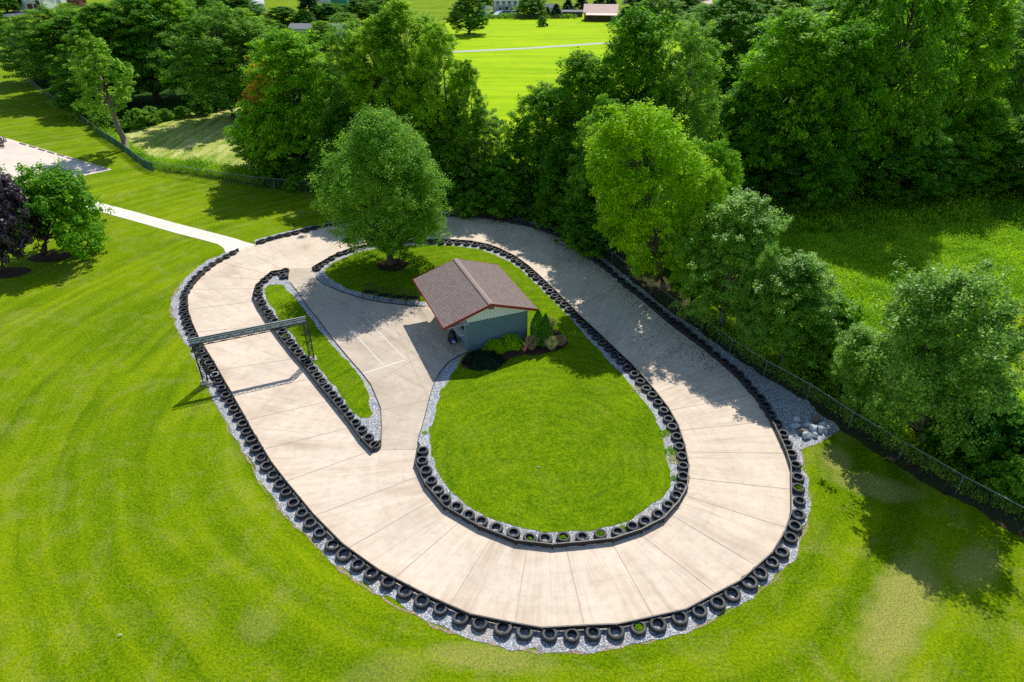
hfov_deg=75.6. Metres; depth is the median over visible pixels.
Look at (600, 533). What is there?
weed
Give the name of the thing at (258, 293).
tyre
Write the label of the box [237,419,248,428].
tyre
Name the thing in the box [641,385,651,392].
tyre
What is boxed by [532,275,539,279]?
tyre
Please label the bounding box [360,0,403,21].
tree
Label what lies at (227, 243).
footpath
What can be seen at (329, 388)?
tyre
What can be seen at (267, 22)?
tree
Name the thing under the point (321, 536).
tyre
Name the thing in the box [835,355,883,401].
tree
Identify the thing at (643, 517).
tyre
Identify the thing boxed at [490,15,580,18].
paddock fence
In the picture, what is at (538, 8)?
tree
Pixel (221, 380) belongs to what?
tyre
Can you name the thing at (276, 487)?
tyre
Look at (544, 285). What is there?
tyre
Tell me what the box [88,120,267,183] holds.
fence weeds
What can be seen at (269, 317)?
tyre
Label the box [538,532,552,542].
tyre
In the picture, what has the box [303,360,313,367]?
tyre
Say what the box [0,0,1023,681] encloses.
ground
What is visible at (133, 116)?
shrub
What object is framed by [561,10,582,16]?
shed
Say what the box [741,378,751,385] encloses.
tyre
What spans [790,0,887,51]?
tree
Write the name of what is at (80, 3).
house
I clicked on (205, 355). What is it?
tyre
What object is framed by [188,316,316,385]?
start gantry
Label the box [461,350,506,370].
shrub
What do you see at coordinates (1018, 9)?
tree
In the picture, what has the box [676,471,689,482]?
tyre
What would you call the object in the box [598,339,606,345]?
tyre
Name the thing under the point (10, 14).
driveway
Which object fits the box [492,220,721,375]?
fallen leaves
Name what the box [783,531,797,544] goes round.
tyre
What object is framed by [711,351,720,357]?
tyre
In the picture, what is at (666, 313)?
tyre
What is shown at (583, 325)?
tyre
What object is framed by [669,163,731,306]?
tree
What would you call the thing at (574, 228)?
shrub
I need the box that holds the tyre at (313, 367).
[307,365,317,373]
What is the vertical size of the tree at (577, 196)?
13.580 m
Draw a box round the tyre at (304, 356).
[298,354,308,361]
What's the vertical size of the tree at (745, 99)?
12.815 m
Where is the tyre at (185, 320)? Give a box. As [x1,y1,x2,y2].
[181,317,190,323]
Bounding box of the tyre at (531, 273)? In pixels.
[528,271,535,275]
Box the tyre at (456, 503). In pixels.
[449,501,462,512]
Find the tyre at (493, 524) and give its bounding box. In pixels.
[489,522,502,532]
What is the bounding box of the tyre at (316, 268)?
[313,266,320,270]
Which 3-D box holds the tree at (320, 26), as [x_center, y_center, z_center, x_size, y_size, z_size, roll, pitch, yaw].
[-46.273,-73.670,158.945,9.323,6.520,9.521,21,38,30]
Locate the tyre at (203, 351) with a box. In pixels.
[196,349,205,355]
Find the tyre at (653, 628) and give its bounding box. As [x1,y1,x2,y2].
[649,616,666,633]
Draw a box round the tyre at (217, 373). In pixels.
[209,371,219,379]
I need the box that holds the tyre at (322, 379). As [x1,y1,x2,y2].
[317,377,326,385]
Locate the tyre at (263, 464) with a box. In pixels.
[260,461,272,471]
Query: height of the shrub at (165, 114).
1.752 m
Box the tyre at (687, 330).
[682,327,690,333]
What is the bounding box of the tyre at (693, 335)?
[689,333,697,339]
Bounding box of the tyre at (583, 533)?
[575,531,588,540]
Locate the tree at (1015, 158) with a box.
[966,114,1023,199]
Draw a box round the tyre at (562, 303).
[560,301,567,307]
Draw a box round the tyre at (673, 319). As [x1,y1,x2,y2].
[668,317,676,322]
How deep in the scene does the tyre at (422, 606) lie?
28.60 m
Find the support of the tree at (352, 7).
on the ground at (154, 526)
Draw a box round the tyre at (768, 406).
[759,401,771,409]
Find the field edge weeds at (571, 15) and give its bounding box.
[488,12,577,18]
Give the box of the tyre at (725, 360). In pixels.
[719,358,728,364]
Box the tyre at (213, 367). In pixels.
[208,365,216,372]
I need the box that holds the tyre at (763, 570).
[751,566,768,581]
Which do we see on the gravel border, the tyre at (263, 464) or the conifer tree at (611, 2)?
the tyre at (263, 464)
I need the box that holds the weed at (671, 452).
[664,445,677,455]
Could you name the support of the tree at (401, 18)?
on the woodland floor
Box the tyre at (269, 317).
[267,314,275,319]
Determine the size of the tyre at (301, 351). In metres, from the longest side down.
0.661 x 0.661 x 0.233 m
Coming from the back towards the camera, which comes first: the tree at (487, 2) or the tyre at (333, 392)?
the tree at (487, 2)
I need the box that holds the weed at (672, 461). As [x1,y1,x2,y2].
[668,455,680,464]
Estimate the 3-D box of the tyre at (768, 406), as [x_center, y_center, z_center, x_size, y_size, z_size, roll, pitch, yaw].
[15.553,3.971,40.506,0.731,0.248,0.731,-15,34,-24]
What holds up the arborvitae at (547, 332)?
on the mulch bed
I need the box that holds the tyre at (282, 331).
[278,328,287,334]
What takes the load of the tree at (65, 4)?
on the ground at (154, 526)
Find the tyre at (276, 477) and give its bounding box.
[267,470,279,480]
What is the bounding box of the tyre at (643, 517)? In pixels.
[638,515,652,526]
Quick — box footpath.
[22,183,254,251]
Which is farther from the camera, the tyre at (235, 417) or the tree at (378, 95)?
the tree at (378, 95)
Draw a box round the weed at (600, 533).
[594,530,605,535]
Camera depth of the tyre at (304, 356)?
44.94 m
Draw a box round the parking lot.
[0,136,111,187]
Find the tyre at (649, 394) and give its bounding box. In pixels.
[647,391,657,399]
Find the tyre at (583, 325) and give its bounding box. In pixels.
[581,322,588,327]
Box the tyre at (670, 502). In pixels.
[662,500,674,509]
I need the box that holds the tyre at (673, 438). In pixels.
[671,432,681,441]
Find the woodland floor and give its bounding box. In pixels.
[31,39,1023,292]
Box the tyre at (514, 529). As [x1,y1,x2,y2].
[506,527,519,538]
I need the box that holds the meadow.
[689,200,1023,426]
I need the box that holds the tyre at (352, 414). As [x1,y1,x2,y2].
[344,411,354,419]
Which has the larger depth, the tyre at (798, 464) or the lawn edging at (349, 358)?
the lawn edging at (349, 358)
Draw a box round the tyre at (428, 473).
[419,465,432,476]
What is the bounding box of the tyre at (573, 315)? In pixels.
[570,312,577,317]
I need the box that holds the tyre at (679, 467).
[677,462,687,470]
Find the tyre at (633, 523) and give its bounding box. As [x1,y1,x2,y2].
[626,521,638,531]
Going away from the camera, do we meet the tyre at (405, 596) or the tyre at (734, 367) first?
the tyre at (405, 596)
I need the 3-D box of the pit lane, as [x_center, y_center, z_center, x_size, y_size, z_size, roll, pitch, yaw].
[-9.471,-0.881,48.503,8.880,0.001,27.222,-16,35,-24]
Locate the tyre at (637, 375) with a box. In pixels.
[629,371,639,378]
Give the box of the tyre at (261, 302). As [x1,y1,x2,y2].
[257,300,266,305]
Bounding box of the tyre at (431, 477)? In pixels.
[425,475,436,485]
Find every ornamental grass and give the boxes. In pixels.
[524,335,537,349]
[542,336,558,349]
[549,315,556,328]
[556,334,566,345]
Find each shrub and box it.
[65,103,82,118]
[69,102,102,122]
[87,111,101,128]
[90,112,125,132]
[121,108,151,130]
[139,106,162,123]
[158,108,174,120]
[172,106,192,117]
[187,99,213,115]
[204,92,223,109]
[246,150,278,180]
[256,156,292,186]
[277,157,313,191]
[300,166,327,189]
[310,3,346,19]
[434,164,488,218]
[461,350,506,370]
[474,155,530,218]
[482,338,505,353]
[501,333,523,350]
[512,197,534,217]
[519,186,541,220]
[532,188,565,228]
[537,16,547,26]
[554,199,614,258]
[742,168,774,197]
[802,296,866,376]
[819,354,839,386]
[841,185,857,200]
[850,175,880,203]
[900,182,917,196]
[916,392,1023,477]
[957,172,989,201]
[973,418,1023,505]
[978,176,1011,198]
[998,169,1023,198]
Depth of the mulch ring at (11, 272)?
56.51 m
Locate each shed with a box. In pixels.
[413,258,537,351]
[483,6,490,14]
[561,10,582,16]
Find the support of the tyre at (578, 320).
on the infield gravel at (446, 372)
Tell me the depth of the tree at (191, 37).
94.33 m
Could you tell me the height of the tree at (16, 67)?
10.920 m
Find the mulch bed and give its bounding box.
[461,329,568,369]
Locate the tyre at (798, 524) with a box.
[787,520,802,533]
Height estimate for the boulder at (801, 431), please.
0.410 m
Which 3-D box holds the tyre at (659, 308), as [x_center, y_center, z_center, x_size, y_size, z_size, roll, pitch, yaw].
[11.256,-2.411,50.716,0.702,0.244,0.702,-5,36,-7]
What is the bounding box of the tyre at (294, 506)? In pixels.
[287,497,299,508]
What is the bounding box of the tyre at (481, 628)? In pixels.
[472,617,487,631]
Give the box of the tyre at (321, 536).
[313,527,326,539]
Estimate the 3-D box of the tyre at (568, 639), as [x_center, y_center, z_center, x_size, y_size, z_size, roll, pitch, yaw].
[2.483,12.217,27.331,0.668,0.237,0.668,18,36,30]
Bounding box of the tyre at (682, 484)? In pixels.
[674,482,686,492]
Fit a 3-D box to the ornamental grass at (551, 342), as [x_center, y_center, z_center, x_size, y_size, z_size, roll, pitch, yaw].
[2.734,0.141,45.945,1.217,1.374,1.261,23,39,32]
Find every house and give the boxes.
[12,0,56,11]
[66,0,86,6]
[251,0,264,12]
[318,0,329,2]
[493,0,518,12]
[544,4,553,10]
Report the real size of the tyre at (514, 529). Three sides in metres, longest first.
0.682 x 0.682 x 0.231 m
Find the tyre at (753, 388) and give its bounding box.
[747,386,757,393]
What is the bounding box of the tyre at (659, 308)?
[654,306,662,311]
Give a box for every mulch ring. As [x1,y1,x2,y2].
[0,267,30,277]
[27,250,72,261]
[377,259,408,270]
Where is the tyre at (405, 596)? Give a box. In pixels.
[397,584,412,599]
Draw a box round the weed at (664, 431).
[659,428,670,436]
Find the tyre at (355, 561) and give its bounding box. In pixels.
[350,558,365,571]
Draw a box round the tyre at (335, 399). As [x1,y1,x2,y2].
[332,397,343,405]
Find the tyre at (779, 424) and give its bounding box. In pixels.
[770,419,782,427]
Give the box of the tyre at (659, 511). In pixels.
[651,509,664,519]
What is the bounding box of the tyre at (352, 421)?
[350,418,360,427]
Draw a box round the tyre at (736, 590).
[723,586,740,602]
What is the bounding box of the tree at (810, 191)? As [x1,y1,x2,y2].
[761,107,862,216]
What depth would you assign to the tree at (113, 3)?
170.46 m
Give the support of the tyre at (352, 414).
on the island gravel at (372, 423)
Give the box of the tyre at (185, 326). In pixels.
[183,322,192,328]
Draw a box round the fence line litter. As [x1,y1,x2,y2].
[504,205,1023,537]
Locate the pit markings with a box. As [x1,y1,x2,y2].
[294,284,406,373]
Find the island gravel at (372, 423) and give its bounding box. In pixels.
[254,272,380,451]
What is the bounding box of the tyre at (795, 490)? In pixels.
[792,483,804,493]
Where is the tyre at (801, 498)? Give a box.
[793,496,805,506]
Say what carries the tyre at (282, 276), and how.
on the island gravel at (372, 423)
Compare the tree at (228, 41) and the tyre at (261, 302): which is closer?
the tyre at (261, 302)
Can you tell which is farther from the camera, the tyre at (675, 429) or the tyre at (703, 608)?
the tyre at (675, 429)
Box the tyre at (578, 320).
[576,317,583,322]
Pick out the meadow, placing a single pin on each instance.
(912, 232)
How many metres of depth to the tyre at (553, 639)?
27.22 m
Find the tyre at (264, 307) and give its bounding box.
[260,305,267,310]
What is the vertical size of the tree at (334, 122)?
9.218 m
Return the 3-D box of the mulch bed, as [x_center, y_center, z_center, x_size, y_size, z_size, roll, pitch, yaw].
[0.113,0.579,46.111,8.153,0.001,2.889,-14,34,-21]
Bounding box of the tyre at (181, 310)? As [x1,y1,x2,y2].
[179,308,187,313]
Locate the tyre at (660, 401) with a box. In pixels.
[653,399,662,406]
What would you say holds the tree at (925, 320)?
on the meadow
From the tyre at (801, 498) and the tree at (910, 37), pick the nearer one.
the tyre at (801, 498)
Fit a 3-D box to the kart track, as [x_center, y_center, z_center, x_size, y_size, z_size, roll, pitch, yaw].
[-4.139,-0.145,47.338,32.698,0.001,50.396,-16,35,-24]
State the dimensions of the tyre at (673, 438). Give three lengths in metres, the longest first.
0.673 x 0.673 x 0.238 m
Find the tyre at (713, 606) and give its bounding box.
[709,595,725,610]
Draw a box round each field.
[440,13,704,161]
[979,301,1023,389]
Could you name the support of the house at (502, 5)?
on the field at (506, 77)
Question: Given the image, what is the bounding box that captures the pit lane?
[288,268,466,449]
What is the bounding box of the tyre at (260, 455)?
[255,453,266,462]
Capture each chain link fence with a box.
[25,79,450,209]
[450,204,1023,530]
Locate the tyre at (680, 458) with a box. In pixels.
[676,451,686,461]
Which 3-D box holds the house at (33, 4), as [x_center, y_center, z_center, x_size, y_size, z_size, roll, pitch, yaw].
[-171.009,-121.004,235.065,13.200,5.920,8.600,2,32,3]
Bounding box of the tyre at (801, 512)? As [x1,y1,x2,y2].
[791,508,805,521]
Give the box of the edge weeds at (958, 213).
[758,179,1023,234]
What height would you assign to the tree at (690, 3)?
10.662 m
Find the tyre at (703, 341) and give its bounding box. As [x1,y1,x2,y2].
[696,339,705,345]
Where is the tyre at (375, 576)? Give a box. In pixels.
[364,566,379,580]
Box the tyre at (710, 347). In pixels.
[704,345,712,350]
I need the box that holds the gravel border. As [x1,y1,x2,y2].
[171,210,839,652]
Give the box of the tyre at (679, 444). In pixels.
[673,442,684,451]
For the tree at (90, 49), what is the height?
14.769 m
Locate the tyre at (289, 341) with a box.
[285,339,294,344]
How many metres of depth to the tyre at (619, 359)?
44.58 m
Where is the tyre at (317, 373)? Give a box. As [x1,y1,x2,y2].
[312,372,322,378]
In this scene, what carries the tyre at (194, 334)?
on the gravel border
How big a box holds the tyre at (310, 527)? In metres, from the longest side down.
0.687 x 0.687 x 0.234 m
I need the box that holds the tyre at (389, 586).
[380,576,395,589]
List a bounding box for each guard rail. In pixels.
[186,214,792,631]
[252,268,380,452]
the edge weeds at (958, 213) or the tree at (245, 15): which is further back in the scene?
the tree at (245, 15)
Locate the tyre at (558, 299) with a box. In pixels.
[555,297,563,302]
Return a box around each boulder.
[791,423,801,428]
[793,416,799,422]
[798,428,807,434]
[802,431,811,438]
[803,422,810,427]
[808,424,816,432]
[811,415,820,422]
[812,432,817,437]
[817,422,826,426]
[817,426,823,432]
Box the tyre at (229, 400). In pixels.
[224,398,234,405]
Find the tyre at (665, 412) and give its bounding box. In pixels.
[658,406,668,414]
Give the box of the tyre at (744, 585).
[741,575,758,590]
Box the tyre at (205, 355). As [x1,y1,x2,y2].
[200,354,210,361]
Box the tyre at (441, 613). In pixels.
[433,602,447,616]
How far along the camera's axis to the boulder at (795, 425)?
38.81 m
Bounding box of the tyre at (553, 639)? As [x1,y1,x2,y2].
[541,628,557,642]
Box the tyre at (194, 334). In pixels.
[188,332,197,338]
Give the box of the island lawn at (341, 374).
[265,284,372,417]
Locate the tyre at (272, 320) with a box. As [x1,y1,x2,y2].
[270,318,279,322]
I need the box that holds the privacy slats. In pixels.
[97,128,153,171]
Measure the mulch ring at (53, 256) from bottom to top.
0.001 m
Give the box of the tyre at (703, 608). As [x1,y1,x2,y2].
[691,604,707,619]
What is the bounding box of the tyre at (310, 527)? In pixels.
[303,517,317,529]
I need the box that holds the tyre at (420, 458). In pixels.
[416,456,427,466]
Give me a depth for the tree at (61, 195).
56.24 m
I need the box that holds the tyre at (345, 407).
[338,404,348,411]
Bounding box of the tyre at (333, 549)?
[324,539,340,551]
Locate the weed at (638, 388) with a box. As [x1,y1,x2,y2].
[630,385,644,392]
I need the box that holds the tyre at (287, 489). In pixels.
[280,487,292,497]
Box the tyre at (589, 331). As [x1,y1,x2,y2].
[586,328,594,333]
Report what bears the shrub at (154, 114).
on the woodland floor
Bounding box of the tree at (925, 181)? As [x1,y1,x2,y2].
[855,116,963,208]
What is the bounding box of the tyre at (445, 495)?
[439,493,451,504]
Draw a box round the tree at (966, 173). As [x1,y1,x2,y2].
[896,133,989,198]
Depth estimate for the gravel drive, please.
161.89 m
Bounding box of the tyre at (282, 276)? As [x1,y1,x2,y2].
[279,274,286,278]
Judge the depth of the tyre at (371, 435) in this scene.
37.87 m
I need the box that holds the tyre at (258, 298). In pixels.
[256,296,263,301]
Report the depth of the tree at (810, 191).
64.60 m
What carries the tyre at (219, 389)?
on the gravel border
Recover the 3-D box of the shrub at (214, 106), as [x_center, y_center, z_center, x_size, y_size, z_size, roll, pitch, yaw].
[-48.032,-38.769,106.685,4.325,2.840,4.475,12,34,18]
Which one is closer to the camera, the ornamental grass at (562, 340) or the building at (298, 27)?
the ornamental grass at (562, 340)
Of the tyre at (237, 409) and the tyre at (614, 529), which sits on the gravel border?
the tyre at (237, 409)
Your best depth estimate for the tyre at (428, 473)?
35.51 m
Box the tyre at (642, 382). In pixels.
[635,378,645,385]
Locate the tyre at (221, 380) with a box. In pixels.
[213,378,223,384]
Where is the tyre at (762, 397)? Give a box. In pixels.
[754,394,765,400]
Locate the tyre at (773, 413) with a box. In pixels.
[765,410,775,418]
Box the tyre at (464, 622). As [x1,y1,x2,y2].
[452,611,468,626]
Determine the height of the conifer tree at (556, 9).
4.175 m
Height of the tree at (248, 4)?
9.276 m
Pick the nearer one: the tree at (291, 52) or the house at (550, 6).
the tree at (291, 52)
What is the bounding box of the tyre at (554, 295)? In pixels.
[550,293,558,298]
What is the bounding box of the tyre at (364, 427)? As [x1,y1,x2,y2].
[356,425,367,434]
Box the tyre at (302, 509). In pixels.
[295,507,308,519]
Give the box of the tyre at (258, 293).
[254,291,262,296]
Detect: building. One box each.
[288,23,347,37]
[330,0,348,3]
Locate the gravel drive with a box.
[451,42,606,52]
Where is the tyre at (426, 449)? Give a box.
[417,446,428,455]
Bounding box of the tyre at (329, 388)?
[322,384,332,391]
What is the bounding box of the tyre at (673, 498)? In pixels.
[670,490,682,501]
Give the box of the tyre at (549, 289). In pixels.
[546,288,553,293]
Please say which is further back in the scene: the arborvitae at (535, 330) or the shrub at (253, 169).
the shrub at (253, 169)
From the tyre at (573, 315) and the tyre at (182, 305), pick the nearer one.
the tyre at (573, 315)
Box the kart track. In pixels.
[188,217,792,630]
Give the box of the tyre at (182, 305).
[179,302,188,307]
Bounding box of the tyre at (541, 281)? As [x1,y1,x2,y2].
[538,279,544,284]
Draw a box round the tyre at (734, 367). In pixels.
[727,364,736,370]
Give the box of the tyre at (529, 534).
[523,532,536,540]
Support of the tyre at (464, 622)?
on the gravel border
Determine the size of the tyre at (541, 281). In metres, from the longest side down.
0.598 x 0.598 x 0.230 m
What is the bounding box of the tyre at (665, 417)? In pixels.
[663,415,673,423]
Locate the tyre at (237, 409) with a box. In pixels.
[228,405,239,413]
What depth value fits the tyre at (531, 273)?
55.80 m
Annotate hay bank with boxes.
[118,107,256,170]
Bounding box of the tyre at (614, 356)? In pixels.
[610,351,618,357]
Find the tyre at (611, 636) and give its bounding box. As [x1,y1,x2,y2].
[607,625,624,640]
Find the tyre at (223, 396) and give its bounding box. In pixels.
[220,391,231,399]
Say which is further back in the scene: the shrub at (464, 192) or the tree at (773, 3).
the tree at (773, 3)
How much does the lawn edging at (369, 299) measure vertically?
0.090 m
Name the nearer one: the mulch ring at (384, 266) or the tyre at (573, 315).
the tyre at (573, 315)
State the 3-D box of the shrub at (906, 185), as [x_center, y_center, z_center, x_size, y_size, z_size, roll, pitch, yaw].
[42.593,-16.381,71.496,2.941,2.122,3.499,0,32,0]
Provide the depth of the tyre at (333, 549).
31.25 m
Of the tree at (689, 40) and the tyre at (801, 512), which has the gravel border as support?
the tyre at (801, 512)
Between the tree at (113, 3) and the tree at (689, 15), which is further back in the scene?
the tree at (113, 3)
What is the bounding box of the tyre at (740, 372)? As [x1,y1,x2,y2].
[734,370,743,377]
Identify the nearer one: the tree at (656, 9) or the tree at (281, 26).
the tree at (281, 26)
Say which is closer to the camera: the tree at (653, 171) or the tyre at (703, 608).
the tyre at (703, 608)
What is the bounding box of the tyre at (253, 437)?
[245,434,257,444]
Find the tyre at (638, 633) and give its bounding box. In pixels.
[630,620,646,635]
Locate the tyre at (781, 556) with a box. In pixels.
[773,546,789,559]
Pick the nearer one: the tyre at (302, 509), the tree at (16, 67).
the tyre at (302, 509)
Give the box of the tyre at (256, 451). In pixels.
[250,444,261,453]
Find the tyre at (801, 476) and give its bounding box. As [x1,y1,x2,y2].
[792,472,804,482]
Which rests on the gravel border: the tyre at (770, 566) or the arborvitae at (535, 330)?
the tyre at (770, 566)
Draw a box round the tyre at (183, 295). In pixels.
[180,293,186,298]
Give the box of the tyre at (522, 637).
[516,626,533,640]
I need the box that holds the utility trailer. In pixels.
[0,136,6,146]
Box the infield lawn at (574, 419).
[325,245,670,531]
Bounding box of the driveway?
[2,11,24,16]
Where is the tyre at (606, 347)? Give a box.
[604,345,613,351]
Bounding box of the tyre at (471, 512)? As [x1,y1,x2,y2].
[462,509,474,520]
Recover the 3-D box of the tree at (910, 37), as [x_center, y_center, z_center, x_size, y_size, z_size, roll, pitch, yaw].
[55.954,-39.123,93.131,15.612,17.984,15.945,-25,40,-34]
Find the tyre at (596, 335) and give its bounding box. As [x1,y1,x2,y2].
[592,334,600,340]
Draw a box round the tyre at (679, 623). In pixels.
[671,609,687,626]
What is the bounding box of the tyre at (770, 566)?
[764,556,779,569]
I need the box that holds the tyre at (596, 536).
[594,529,606,538]
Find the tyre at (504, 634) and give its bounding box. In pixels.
[494,621,511,637]
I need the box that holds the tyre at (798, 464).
[789,460,801,469]
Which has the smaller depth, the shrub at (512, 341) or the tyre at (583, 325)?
the shrub at (512, 341)
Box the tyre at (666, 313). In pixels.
[661,311,669,317]
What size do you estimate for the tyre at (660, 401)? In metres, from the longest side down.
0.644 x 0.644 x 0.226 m
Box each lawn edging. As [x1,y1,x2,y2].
[290,282,381,442]
[316,277,423,306]
[417,352,466,441]
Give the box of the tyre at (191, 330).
[185,328,194,334]
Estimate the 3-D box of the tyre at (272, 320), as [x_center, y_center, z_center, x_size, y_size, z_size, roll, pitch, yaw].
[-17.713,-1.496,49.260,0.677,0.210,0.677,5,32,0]
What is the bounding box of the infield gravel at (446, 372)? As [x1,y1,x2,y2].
[313,242,687,547]
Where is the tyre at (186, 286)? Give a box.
[184,284,192,288]
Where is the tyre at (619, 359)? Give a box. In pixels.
[616,357,625,364]
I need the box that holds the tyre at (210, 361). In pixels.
[204,359,214,366]
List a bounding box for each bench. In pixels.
[362,283,376,298]
[377,287,391,301]
[391,288,405,302]
[405,289,419,303]
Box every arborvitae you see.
[530,309,544,345]
[539,313,552,346]
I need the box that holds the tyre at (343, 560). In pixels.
[335,547,352,562]
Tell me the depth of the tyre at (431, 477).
34.87 m
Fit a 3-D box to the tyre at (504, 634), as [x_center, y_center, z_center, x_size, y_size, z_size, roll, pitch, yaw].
[-0.377,12.040,27.613,0.778,0.240,0.778,8,28,21]
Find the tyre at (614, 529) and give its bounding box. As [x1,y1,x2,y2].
[611,526,624,536]
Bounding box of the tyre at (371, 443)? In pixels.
[369,440,380,450]
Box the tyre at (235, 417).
[232,412,243,420]
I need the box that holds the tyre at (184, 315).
[180,312,188,318]
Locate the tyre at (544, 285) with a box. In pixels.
[542,284,549,288]
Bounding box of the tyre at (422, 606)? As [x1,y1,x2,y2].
[414,593,429,609]
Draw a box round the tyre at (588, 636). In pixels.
[585,626,600,641]
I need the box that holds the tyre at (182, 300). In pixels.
[180,298,186,302]
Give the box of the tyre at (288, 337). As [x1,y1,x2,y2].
[281,333,290,339]
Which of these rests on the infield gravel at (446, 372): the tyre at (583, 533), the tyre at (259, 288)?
the tyre at (583, 533)
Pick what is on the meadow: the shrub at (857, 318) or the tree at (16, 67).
the shrub at (857, 318)
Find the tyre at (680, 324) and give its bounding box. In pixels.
[674,322,683,327]
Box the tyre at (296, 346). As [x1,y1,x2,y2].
[290,344,299,350]
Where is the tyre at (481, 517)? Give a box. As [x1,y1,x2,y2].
[474,515,487,526]
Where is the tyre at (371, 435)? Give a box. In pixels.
[363,433,373,442]
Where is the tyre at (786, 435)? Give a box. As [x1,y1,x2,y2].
[778,429,788,438]
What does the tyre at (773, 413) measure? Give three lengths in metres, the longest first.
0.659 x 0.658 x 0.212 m
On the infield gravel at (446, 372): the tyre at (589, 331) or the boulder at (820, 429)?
the tyre at (589, 331)
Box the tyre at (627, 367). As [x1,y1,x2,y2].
[622,364,632,371]
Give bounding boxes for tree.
[0,0,23,11]
[0,4,75,85]
[0,11,10,49]
[0,20,66,80]
[0,157,113,260]
[0,168,51,269]
[26,9,120,83]
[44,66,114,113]
[48,2,162,102]
[51,2,81,19]
[62,29,139,146]
[84,0,204,100]
[101,0,133,15]
[126,0,212,96]
[146,2,274,118]
[172,0,233,36]
[189,0,230,10]
[198,16,297,101]
[208,7,265,45]
[215,0,267,18]
[222,27,348,169]
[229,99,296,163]
[258,6,307,24]
[258,18,277,26]
[266,23,292,32]
[288,30,310,46]
[290,9,315,22]
[296,0,320,16]
[302,20,339,49]
[304,100,454,265]
[305,105,376,189]
[306,18,388,129]
[328,12,362,26]
[336,15,421,152]
[340,0,380,20]
[345,0,453,137]
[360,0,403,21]
[393,21,471,167]
[402,99,467,189]
[441,58,489,172]
[443,0,490,33]
[451,107,516,188]
[476,0,492,9]
[498,80,583,196]
[510,0,547,15]
[522,47,623,193]
[532,132,595,225]
[550,3,562,16]
[560,93,632,221]
[561,0,573,9]
[572,0,588,9]
[575,2,686,189]
[582,96,717,289]
[592,0,605,3]
[593,116,660,263]
[605,0,619,7]
[610,0,656,25]
[633,0,690,31]
[640,16,734,202]
[659,0,710,26]
[669,2,749,55]
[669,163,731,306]
[670,185,793,326]
[678,0,779,105]
[692,138,744,210]
[696,3,853,191]
[701,77,792,192]
[722,0,790,51]
[729,242,783,353]
[743,249,863,370]
[761,107,862,216]
[767,0,823,63]
[775,14,904,199]
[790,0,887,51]
[806,0,906,151]
[824,321,900,414]
[833,254,1023,457]
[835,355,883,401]
[836,0,970,192]
[855,116,963,208]
[886,0,1023,170]
[894,0,970,111]
[896,133,989,198]
[942,98,1023,194]
[958,6,1023,131]
[962,0,1023,101]
[990,0,1023,74]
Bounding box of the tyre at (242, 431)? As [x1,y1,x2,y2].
[240,427,251,436]
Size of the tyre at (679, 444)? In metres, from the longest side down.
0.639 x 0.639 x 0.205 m
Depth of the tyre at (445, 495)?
33.78 m
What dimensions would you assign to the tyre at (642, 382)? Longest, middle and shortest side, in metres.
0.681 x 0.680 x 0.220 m
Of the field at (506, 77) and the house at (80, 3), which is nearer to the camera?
the field at (506, 77)
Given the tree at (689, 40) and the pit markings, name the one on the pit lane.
the pit markings
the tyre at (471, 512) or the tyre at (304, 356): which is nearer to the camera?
the tyre at (471, 512)
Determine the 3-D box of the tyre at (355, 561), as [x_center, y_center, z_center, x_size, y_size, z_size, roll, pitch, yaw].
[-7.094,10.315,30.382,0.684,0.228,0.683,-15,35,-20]
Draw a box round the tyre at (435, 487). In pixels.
[431,485,443,496]
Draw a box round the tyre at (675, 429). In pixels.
[666,422,677,431]
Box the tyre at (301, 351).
[294,349,303,355]
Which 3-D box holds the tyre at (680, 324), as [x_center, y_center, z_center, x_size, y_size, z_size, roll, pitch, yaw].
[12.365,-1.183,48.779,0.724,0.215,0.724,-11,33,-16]
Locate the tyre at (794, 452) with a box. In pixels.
[785,449,797,458]
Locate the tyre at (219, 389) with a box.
[216,385,226,392]
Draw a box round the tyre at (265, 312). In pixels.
[263,309,272,315]
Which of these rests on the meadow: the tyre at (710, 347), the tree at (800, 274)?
the tree at (800, 274)
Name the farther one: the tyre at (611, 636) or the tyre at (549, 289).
the tyre at (549, 289)
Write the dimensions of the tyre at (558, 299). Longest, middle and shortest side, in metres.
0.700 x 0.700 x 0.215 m
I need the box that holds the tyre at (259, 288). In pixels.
[255,286,262,291]
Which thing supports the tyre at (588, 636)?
on the gravel border
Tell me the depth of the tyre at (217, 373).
43.28 m
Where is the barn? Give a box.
[583,4,618,21]
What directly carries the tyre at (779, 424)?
on the gravel border
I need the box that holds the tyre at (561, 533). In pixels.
[556,531,570,542]
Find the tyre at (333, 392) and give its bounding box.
[327,391,337,398]
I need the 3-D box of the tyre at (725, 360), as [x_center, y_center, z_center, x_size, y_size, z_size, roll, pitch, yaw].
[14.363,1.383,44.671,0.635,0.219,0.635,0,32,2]
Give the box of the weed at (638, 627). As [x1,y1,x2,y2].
[634,623,643,630]
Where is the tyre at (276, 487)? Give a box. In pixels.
[273,479,286,490]
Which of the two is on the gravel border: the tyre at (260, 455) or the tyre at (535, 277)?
the tyre at (260, 455)
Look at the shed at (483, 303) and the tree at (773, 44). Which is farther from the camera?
the tree at (773, 44)
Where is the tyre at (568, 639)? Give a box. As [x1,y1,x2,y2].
[564,628,579,643]
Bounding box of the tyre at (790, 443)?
[780,439,792,448]
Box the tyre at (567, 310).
[564,306,572,312]

